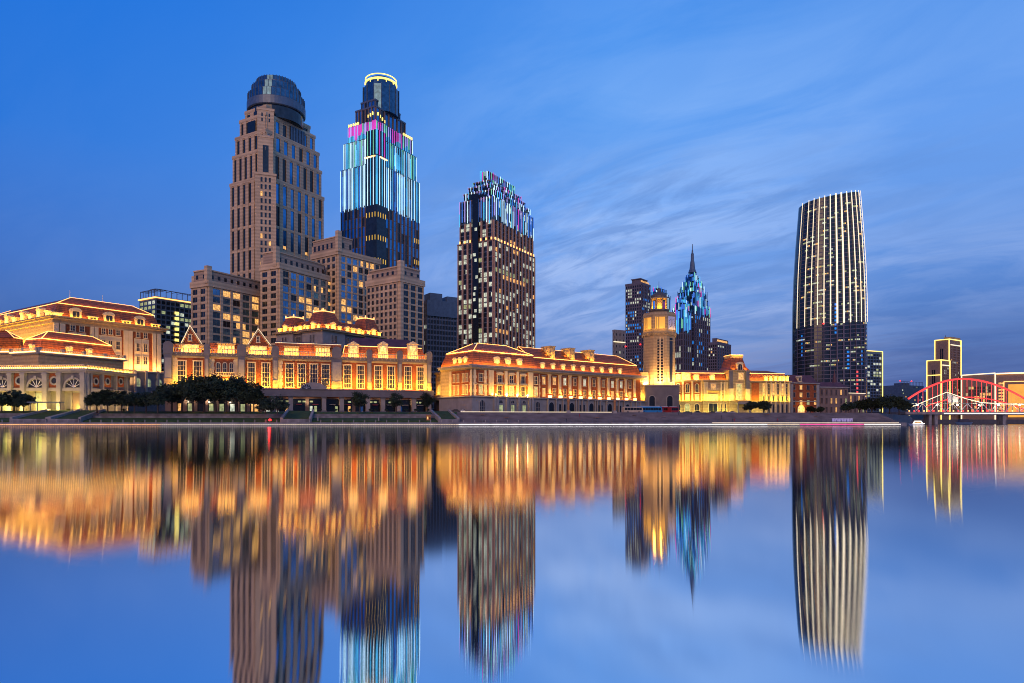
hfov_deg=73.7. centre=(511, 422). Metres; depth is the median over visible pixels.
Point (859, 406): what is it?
tree
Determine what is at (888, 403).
tree
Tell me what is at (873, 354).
window
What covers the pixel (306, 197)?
window
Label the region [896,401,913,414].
tree
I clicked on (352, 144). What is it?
window
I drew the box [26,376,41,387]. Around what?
fan window
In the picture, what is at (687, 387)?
window
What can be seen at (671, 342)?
stair window
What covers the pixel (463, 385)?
window
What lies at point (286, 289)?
window
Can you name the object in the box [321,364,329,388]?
window
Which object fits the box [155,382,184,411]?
tree
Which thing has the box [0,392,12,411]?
tree
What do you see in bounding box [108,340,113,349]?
window
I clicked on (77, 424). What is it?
lamp string
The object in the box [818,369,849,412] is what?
brown building
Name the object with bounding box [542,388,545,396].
window
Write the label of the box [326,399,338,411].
shop window
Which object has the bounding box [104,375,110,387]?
round window
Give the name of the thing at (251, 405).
shop window
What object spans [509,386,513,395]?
window
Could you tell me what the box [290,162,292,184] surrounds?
window
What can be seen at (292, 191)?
window
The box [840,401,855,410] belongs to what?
tree
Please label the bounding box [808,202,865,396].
window
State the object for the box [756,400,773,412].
tree
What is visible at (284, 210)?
window
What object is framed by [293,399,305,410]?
shop window
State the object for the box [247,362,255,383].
window
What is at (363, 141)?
window
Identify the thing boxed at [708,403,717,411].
window
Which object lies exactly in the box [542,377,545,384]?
window
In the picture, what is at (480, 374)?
window
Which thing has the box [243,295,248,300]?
window
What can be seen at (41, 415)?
grass ramp
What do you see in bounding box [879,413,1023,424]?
ground
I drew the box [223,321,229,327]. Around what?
window
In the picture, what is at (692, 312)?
window
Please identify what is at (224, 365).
window
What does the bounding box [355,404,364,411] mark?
shop window
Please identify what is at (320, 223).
window
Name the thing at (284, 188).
window
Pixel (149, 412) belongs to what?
terrace lawn
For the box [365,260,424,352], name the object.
hotel wing
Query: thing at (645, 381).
link building
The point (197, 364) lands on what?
window
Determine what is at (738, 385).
window
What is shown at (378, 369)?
window
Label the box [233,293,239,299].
window
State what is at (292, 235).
window
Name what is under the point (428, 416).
ticket kiosk
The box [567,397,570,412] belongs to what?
lamp column
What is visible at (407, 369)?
window
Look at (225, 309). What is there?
window
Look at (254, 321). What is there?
window
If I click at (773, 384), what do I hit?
window
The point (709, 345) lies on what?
window
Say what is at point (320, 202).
window
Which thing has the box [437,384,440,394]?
window
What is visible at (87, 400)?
tree
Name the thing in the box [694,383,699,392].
window
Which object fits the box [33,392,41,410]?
doorway
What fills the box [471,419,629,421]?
railing
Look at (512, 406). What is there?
window
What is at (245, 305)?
window
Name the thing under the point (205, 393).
tree
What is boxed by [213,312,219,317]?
window
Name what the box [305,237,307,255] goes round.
window
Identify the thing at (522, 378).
window
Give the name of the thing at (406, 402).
shop window
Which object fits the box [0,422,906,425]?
quay
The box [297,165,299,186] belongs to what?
window
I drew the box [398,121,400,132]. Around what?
window
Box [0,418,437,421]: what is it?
lawn
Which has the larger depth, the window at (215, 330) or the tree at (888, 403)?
the window at (215, 330)
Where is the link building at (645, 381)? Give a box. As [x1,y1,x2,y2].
[640,372,648,400]
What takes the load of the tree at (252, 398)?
on the ground at (904, 418)
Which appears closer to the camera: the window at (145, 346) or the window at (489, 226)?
the window at (145, 346)
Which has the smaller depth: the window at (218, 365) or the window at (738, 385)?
the window at (218, 365)
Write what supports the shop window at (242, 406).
in the gabled building at (317, 377)
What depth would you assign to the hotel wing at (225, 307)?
414.78 m
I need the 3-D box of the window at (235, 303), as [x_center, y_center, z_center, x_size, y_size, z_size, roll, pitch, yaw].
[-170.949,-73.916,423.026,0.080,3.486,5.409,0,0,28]
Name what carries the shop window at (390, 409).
in the gabled building at (317, 377)
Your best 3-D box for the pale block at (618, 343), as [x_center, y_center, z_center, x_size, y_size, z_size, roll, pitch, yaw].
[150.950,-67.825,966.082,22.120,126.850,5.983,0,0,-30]
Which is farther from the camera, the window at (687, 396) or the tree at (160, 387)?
the window at (687, 396)
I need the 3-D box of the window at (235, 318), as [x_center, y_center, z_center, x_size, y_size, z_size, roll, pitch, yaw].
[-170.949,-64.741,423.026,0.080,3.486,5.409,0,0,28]
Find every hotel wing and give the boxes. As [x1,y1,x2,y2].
[190,265,259,353]
[259,245,330,354]
[310,230,380,323]
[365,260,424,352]
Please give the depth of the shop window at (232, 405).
289.65 m
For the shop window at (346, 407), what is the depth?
305.11 m
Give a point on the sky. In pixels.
(633, 134)
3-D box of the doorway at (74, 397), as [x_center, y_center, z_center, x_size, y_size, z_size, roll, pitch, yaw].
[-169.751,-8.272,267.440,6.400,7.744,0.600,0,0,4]
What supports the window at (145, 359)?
in the hotel building at (133, 334)
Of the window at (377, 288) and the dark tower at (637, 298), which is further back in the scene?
the dark tower at (637, 298)
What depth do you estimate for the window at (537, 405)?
318.19 m
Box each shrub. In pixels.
[254,398,274,413]
[262,394,289,414]
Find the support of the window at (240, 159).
in the stone tower at (277, 198)
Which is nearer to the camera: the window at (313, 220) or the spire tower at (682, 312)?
the window at (313, 220)
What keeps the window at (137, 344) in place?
in the hotel building at (133, 334)
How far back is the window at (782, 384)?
393.01 m
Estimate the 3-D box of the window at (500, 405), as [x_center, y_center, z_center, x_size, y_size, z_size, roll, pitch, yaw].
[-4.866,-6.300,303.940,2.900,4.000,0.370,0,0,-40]
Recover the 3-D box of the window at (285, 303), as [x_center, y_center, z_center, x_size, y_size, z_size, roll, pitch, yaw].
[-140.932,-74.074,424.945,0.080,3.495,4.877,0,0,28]
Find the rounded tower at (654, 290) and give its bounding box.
[651,286,670,311]
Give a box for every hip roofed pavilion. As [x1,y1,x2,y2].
[0,330,22,366]
[9,331,126,370]
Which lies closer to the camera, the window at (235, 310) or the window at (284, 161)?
the window at (235, 310)
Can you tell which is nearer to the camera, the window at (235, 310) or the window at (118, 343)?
the window at (118, 343)
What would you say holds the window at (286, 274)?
in the hotel wing at (291, 285)
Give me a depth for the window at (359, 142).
577.02 m
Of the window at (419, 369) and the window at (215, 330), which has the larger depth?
the window at (215, 330)
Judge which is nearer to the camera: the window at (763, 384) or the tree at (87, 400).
the tree at (87, 400)
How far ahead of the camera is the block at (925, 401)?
1269.83 m
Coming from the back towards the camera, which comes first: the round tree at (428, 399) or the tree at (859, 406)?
the tree at (859, 406)
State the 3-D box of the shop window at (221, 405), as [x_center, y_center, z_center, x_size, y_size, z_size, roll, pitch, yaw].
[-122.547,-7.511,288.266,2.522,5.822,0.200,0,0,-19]
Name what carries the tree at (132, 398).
on the ground at (904, 418)
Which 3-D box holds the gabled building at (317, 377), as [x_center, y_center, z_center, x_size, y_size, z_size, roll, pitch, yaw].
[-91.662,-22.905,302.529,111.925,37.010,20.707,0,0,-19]
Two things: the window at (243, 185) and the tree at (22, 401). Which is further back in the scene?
the window at (243, 185)
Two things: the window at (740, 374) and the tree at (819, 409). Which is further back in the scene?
the window at (740, 374)
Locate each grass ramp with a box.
[9,409,76,421]
[48,409,105,421]
[280,409,314,421]
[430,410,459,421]
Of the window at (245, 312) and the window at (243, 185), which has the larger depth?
the window at (243, 185)
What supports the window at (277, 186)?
in the stone tower at (277, 198)
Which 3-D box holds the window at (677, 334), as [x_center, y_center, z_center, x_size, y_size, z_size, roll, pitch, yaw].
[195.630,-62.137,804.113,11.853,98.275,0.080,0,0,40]
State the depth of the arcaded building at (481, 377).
319.16 m
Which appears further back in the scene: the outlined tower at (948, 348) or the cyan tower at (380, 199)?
the outlined tower at (948, 348)
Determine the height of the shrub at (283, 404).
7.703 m
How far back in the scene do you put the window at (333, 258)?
461.39 m
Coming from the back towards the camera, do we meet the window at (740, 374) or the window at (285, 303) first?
the window at (285, 303)
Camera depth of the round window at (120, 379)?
285.92 m
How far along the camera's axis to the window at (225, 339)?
416.73 m
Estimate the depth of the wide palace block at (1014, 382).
1040.43 m
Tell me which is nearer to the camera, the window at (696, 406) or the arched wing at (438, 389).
the arched wing at (438, 389)
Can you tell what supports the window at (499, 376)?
in the arcaded building at (481, 377)
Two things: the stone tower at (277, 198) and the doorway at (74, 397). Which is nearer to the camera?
the doorway at (74, 397)
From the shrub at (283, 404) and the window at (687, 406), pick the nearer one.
the shrub at (283, 404)
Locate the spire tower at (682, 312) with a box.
[672,297,691,369]
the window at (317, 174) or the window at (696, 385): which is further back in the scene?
the window at (317, 174)
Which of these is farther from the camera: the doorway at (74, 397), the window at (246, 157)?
the window at (246, 157)
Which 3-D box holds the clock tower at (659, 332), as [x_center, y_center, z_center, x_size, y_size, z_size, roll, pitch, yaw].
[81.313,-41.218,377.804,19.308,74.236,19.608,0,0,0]
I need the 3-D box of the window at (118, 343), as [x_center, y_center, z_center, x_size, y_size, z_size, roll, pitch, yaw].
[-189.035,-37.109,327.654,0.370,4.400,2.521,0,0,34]
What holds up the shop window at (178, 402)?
in the gabled building at (317, 377)
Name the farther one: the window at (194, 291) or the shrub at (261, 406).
the window at (194, 291)
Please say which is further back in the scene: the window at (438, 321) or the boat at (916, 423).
the window at (438, 321)
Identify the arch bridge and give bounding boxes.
[882,378,1023,423]
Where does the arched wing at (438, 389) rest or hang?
on the ground at (904, 418)
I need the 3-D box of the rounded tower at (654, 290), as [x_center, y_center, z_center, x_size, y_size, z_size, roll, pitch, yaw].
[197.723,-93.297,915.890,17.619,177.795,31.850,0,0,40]
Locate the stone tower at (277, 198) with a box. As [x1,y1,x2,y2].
[229,74,324,280]
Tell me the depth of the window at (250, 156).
485.07 m
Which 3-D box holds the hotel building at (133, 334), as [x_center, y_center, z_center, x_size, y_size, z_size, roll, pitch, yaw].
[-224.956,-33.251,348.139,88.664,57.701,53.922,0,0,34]
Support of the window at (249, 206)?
in the stone tower at (277, 198)
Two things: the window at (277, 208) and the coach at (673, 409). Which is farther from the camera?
the window at (277, 208)
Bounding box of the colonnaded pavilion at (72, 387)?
[0,364,136,410]
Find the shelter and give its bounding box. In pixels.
[27,402,64,410]
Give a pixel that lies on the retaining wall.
(5, 415)
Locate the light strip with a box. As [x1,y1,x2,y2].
[459,424,662,424]
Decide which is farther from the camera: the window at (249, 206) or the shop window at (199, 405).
the window at (249, 206)
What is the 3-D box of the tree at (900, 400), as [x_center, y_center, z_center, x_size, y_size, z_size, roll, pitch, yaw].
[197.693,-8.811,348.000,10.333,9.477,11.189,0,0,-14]
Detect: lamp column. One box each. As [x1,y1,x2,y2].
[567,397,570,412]
[613,398,616,412]
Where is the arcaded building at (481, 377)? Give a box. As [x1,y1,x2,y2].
[437,343,647,411]
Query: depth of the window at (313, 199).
514.71 m
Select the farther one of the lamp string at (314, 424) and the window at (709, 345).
the window at (709, 345)
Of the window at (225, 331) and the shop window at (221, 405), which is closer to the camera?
the shop window at (221, 405)
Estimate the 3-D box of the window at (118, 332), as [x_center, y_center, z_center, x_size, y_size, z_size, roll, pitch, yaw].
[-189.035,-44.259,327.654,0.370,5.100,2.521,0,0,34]
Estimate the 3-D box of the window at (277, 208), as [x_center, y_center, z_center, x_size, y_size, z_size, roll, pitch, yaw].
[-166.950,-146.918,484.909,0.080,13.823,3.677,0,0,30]
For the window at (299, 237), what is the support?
in the stone tower at (277, 198)
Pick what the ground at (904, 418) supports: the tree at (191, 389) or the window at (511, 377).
the tree at (191, 389)
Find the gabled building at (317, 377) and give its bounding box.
[163,323,433,411]
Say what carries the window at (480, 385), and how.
in the arcaded building at (481, 377)
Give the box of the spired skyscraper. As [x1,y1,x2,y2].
[676,244,710,369]
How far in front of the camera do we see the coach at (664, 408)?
331.02 m
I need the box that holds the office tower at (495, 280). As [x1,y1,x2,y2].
[457,170,534,348]
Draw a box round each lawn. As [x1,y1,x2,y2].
[0,411,456,413]
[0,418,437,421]
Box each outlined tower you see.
[926,359,949,419]
[934,335,961,419]
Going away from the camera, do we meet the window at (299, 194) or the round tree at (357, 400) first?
the round tree at (357, 400)
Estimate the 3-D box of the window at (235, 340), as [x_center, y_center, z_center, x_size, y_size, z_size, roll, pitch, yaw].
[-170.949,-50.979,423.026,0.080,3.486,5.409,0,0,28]
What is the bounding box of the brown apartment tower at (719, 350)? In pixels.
[708,338,730,370]
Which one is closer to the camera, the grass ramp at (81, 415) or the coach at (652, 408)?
the grass ramp at (81, 415)
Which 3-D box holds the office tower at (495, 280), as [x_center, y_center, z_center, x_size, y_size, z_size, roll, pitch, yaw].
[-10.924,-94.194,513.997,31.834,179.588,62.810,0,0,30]
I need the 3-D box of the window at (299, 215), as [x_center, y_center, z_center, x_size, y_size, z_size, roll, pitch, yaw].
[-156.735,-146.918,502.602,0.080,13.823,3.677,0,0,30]
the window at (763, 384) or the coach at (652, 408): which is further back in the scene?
the window at (763, 384)
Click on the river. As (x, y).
(510, 554)
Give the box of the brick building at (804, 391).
[785,375,819,412]
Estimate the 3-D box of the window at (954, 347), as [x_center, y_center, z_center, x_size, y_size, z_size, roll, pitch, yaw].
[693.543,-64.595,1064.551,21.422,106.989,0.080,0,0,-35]
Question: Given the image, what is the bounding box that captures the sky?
[0,0,1023,391]
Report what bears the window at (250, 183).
in the stone tower at (277, 198)
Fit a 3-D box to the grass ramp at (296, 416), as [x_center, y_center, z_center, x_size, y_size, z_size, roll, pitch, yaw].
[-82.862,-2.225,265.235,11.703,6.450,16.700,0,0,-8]
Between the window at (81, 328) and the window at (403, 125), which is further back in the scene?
the window at (403, 125)
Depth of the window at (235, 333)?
423.19 m
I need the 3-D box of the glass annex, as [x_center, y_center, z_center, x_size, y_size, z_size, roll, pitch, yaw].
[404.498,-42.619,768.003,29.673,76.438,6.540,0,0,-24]
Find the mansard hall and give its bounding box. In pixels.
[272,308,386,350]
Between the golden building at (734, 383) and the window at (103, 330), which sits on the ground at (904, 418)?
the golden building at (734, 383)
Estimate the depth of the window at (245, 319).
429.95 m
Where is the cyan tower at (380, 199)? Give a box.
[340,73,419,269]
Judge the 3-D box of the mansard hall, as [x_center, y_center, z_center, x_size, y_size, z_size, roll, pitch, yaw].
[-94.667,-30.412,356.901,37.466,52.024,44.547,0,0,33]
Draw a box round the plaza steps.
[457,412,896,421]
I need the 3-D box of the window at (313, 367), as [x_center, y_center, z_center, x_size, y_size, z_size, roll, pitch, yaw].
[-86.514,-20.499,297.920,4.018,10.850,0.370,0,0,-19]
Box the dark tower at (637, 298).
[625,278,650,371]
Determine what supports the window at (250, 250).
in the stone tower at (277, 198)
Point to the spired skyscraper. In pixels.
(692, 291)
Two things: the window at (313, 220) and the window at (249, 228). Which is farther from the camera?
the window at (313, 220)
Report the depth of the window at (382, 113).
585.24 m
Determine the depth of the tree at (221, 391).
256.09 m
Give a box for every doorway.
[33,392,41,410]
[70,392,79,409]
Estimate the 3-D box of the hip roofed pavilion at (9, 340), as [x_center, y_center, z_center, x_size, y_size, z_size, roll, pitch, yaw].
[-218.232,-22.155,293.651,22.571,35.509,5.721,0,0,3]
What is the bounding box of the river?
[0,424,1023,682]
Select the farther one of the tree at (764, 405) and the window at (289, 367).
the tree at (764, 405)
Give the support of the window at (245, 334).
in the hotel wing at (225, 307)
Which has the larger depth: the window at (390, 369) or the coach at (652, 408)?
the coach at (652, 408)
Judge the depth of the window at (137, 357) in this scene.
335.54 m
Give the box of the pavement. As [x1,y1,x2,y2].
[194,411,731,412]
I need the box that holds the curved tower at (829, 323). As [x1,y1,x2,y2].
[792,190,867,412]
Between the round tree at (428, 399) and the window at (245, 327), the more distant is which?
the window at (245, 327)
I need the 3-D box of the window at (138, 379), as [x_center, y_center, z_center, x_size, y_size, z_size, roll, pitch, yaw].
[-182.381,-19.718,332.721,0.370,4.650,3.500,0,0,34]
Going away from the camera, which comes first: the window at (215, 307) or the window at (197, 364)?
the window at (197, 364)
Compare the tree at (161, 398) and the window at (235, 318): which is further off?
the window at (235, 318)
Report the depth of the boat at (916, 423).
330.50 m
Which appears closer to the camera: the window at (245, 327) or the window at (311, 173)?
the window at (245, 327)
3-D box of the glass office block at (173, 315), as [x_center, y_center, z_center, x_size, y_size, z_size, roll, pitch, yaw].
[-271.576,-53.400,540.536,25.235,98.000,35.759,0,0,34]
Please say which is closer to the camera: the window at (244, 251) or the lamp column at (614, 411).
the lamp column at (614, 411)
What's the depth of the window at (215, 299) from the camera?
410.37 m
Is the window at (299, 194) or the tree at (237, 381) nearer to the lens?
the tree at (237, 381)
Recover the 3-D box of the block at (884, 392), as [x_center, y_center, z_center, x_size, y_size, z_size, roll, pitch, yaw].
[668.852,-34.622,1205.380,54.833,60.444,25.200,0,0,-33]
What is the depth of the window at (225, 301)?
416.73 m
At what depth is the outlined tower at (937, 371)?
1007.59 m
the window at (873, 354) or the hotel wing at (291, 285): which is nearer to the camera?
the hotel wing at (291, 285)
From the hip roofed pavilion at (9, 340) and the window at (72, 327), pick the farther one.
the window at (72, 327)
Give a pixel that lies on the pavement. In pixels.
(641, 412)
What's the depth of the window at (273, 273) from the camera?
426.19 m
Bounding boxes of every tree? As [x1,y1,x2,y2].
[0,390,29,410]
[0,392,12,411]
[10,394,36,412]
[83,391,105,412]
[88,389,120,412]
[106,390,132,412]
[120,392,145,412]
[133,391,154,412]
[142,390,172,412]
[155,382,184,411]
[163,378,197,411]
[172,372,210,411]
[186,378,217,411]
[197,372,225,411]
[206,376,245,411]
[220,373,253,411]
[231,380,264,411]
[242,388,266,411]
[350,391,369,411]
[388,393,403,411]
[420,392,436,411]
[743,401,758,410]
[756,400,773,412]
[805,406,815,412]
[816,406,824,412]
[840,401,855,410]
[853,399,867,412]
[860,398,882,412]
[879,394,903,413]
[891,397,910,414]
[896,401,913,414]
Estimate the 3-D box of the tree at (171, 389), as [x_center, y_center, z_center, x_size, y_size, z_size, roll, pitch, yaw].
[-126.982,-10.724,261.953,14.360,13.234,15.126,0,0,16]
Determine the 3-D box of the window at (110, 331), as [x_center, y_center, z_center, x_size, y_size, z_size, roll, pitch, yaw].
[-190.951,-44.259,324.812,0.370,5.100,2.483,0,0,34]
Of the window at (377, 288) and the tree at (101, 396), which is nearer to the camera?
the tree at (101, 396)
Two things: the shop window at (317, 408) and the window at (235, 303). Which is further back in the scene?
the window at (235, 303)
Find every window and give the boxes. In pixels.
[0,376,6,387]
[14,373,19,387]
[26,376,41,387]
[49,373,55,387]
[63,376,79,387]
[69,325,75,331]
[79,325,84,332]
[93,375,98,387]
[101,328,106,334]
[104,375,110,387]
[108,329,112,334]
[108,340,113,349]
[115,330,120,335]
[115,341,120,349]
[118,376,123,386]
[135,343,140,351]
[136,356,140,364]
[137,378,140,386]
[140,300,190,371]
[143,332,147,338]
[143,343,147,352]
[143,356,147,364]
[148,378,151,387]
[176,360,186,383]
[177,400,180,410]
[187,399,191,410]
[192,360,202,377]
[193,289,204,344]
[197,400,202,410]
[208,399,213,410]
[213,289,219,295]
[213,296,219,302]
[213,304,219,310]
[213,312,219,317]
[213,319,219,325]
[213,327,219,333]
[213,335,219,340]
[216,362,220,371]
[219,399,224,410]
[222,362,226,371]
[223,291,229,297]
[223,298,229,304]
[223,306,229,312]
[223,313,229,319]
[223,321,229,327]
[223,329,229,334]
[223,336,229,341]
[229,362,233,373]
[229,398,235,410]
[232,115,316,272]
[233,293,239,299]
[233,300,239,306]
[233,308,239,313]
[233,315,239,321]
[233,323,239,328]
[233,330,239,335]
[233,337,239,343]
[240,159,241,180]
[240,400,244,410]
[243,185,244,203]
[243,207,244,225]
[243,229,244,248]
[243,251,244,270]
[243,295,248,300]
[243,302,248,308]
[243,309,248,315]
[243,317,248,322]
[243,324,248,329]
[243,331,248,337]
[245,157,246,178]
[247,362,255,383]
[249,183,250,202]
[249,206,250,224]
[249,228,250,247]
[249,250,250,269]
[250,156,251,177]
[250,401,257,410]
[252,297,257,302]
[252,304,257,309]
[252,311,257,316]
[252,318,257,324]
[261,362,270,387]
[263,271,329,354]
[275,156,278,178]
[276,184,278,203]
[276,206,278,225]
[276,228,278,245]
[283,159,285,181]
[283,186,286,206]
[283,208,286,228]
[283,231,286,249]
[283,271,288,277]
[283,278,288,284]
[283,286,288,291]
[283,293,288,299]
[283,301,288,306]
[283,308,288,313]
[285,363,294,387]
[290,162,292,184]
[291,189,293,208]
[291,211,293,230]
[291,233,293,251]
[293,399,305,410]
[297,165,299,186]
[297,363,305,387]
[298,192,300,210]
[298,214,300,232]
[298,235,300,253]
[303,168,305,189]
[305,195,307,213]
[305,216,307,234]
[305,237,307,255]
[309,363,317,382]
[309,399,321,411]
[310,171,312,191]
[312,197,314,215]
[312,218,314,236]
[317,174,318,194]
[318,257,378,314]
[319,200,321,218]
[319,221,321,238]
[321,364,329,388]
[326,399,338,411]
[342,101,417,268]
[343,364,351,388]
[344,399,351,411]
[352,144,353,167]
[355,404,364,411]
[356,365,364,388]
[359,142,360,165]
[362,141,363,164]
[368,285,386,335]
[370,400,379,411]
[374,365,382,388]
[381,111,383,123]
[385,400,394,411]
[387,365,395,389]
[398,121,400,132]
[401,400,410,411]
[402,123,404,135]
[404,366,411,389]
[416,366,424,389]
[416,400,424,411]
[424,304,455,370]
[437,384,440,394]
[459,220,533,348]
[462,384,464,394]
[478,373,483,381]
[478,384,483,394]
[479,400,484,411]
[497,374,502,382]
[497,385,502,395]
[499,404,503,411]
[509,375,513,382]
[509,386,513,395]
[510,404,514,411]
[520,376,525,383]
[520,386,525,396]
[533,376,537,384]
[534,387,537,396]
[535,401,540,411]
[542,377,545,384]
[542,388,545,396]
[592,390,595,398]
[626,285,649,371]
[670,338,672,381]
[675,334,677,369]
[684,403,689,411]
[685,383,689,392]
[685,394,689,399]
[692,312,709,369]
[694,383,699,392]
[694,403,699,411]
[708,394,717,400]
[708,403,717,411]
[709,345,729,369]
[710,383,716,389]
[736,383,742,399]
[738,372,743,379]
[762,383,765,394]
[772,383,774,394]
[781,383,783,394]
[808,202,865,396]
[873,354,880,410]
[954,347,959,415]
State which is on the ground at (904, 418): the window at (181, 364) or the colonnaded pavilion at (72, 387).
the colonnaded pavilion at (72, 387)
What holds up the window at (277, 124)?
in the stone tower at (277, 198)
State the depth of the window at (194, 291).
410.67 m
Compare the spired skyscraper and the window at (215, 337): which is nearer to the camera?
the window at (215, 337)
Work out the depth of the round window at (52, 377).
265.41 m
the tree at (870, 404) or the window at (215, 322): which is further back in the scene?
the window at (215, 322)
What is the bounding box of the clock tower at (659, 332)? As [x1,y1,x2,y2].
[642,288,679,406]
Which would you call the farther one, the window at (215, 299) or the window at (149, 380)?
the window at (215, 299)
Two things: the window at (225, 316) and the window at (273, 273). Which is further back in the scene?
the window at (273, 273)
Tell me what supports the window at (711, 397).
in the golden building at (734, 383)
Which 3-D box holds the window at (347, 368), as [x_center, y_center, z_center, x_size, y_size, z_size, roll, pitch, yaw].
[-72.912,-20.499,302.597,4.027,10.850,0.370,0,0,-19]
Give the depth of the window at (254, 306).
435.87 m
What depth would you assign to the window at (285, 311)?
424.84 m
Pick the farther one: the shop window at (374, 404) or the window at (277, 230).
the window at (277, 230)
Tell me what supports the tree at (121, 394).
on the ground at (904, 418)
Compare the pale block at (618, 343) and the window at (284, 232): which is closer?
the window at (284, 232)
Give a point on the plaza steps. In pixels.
(623, 417)
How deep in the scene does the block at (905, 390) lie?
1114.75 m
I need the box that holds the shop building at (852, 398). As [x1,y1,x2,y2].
[848,393,865,412]
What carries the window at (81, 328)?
in the hotel building at (133, 334)
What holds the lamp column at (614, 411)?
on the plaza steps
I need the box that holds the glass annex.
[867,350,882,412]
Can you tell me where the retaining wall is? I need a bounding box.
[0,413,456,417]
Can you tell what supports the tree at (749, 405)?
on the ground at (904, 418)
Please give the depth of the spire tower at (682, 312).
804.55 m
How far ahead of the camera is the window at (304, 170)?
508.59 m
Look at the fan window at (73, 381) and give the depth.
264.76 m
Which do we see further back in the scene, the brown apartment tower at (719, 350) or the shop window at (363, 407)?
the brown apartment tower at (719, 350)
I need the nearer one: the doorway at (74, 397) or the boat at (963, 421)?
the doorway at (74, 397)
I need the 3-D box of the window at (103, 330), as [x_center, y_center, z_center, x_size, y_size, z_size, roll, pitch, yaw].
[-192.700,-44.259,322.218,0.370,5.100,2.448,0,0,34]
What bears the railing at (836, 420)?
on the quay
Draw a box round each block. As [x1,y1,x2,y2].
[138,289,190,372]
[424,293,456,410]
[612,330,624,358]
[883,386,885,411]
[886,380,923,418]
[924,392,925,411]
[960,372,1023,419]
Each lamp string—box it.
[2,424,157,424]
[160,424,457,424]
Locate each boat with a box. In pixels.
[909,421,924,424]
[955,419,972,423]
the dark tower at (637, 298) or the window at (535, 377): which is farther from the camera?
the dark tower at (637, 298)
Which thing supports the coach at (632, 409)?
on the ground at (904, 418)
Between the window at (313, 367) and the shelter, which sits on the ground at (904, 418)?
the shelter
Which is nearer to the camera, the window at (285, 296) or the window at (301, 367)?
the window at (301, 367)
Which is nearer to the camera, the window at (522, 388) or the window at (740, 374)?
the window at (522, 388)
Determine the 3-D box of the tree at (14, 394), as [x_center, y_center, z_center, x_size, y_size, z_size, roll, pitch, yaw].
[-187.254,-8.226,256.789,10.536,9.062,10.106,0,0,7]
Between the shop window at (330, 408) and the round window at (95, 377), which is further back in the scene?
the shop window at (330, 408)
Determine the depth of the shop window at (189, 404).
284.11 m
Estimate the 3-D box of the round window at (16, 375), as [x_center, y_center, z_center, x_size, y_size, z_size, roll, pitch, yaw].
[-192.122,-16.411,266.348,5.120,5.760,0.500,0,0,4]
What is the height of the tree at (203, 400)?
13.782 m
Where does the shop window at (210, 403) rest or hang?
in the gabled building at (317, 377)
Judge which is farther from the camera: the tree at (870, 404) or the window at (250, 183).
the window at (250, 183)
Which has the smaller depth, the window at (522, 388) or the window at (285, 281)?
the window at (522, 388)
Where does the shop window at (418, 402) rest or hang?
in the gabled building at (317, 377)
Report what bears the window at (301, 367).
in the gabled building at (317, 377)
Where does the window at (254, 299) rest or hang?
in the hotel wing at (225, 307)
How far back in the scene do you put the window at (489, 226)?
493.07 m
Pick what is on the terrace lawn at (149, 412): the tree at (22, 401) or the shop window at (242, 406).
the tree at (22, 401)
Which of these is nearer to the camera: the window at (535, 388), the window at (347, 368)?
the window at (347, 368)
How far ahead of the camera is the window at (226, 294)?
416.73 m
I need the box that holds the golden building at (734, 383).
[675,355,791,412]
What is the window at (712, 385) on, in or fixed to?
in the golden building at (734, 383)
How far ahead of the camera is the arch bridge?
687.00 m
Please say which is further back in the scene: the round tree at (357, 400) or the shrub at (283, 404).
the round tree at (357, 400)
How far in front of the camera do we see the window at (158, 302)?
531.31 m
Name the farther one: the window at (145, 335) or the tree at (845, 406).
the tree at (845, 406)
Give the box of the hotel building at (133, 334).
[0,295,168,410]
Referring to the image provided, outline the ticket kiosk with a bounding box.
[426,414,430,419]
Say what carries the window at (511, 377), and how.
in the arcaded building at (481, 377)
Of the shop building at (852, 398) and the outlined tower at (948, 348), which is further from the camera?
the outlined tower at (948, 348)
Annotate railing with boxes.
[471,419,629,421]
[791,420,900,421]
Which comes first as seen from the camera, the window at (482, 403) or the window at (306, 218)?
the window at (482, 403)
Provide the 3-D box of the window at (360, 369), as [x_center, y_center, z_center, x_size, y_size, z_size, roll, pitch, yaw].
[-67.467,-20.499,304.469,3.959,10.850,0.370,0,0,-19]
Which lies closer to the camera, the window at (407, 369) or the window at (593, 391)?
the window at (407, 369)
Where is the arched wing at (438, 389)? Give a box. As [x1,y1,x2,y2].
[434,372,440,410]
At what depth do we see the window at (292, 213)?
497.18 m
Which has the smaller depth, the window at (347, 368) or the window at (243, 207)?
the window at (347, 368)
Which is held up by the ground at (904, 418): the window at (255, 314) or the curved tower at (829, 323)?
the curved tower at (829, 323)
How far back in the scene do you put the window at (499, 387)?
304.59 m
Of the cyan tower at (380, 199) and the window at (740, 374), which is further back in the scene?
the cyan tower at (380, 199)
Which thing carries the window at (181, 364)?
in the gabled building at (317, 377)
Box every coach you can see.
[622,407,642,411]
[638,406,661,411]
[661,406,667,411]
[668,406,678,411]

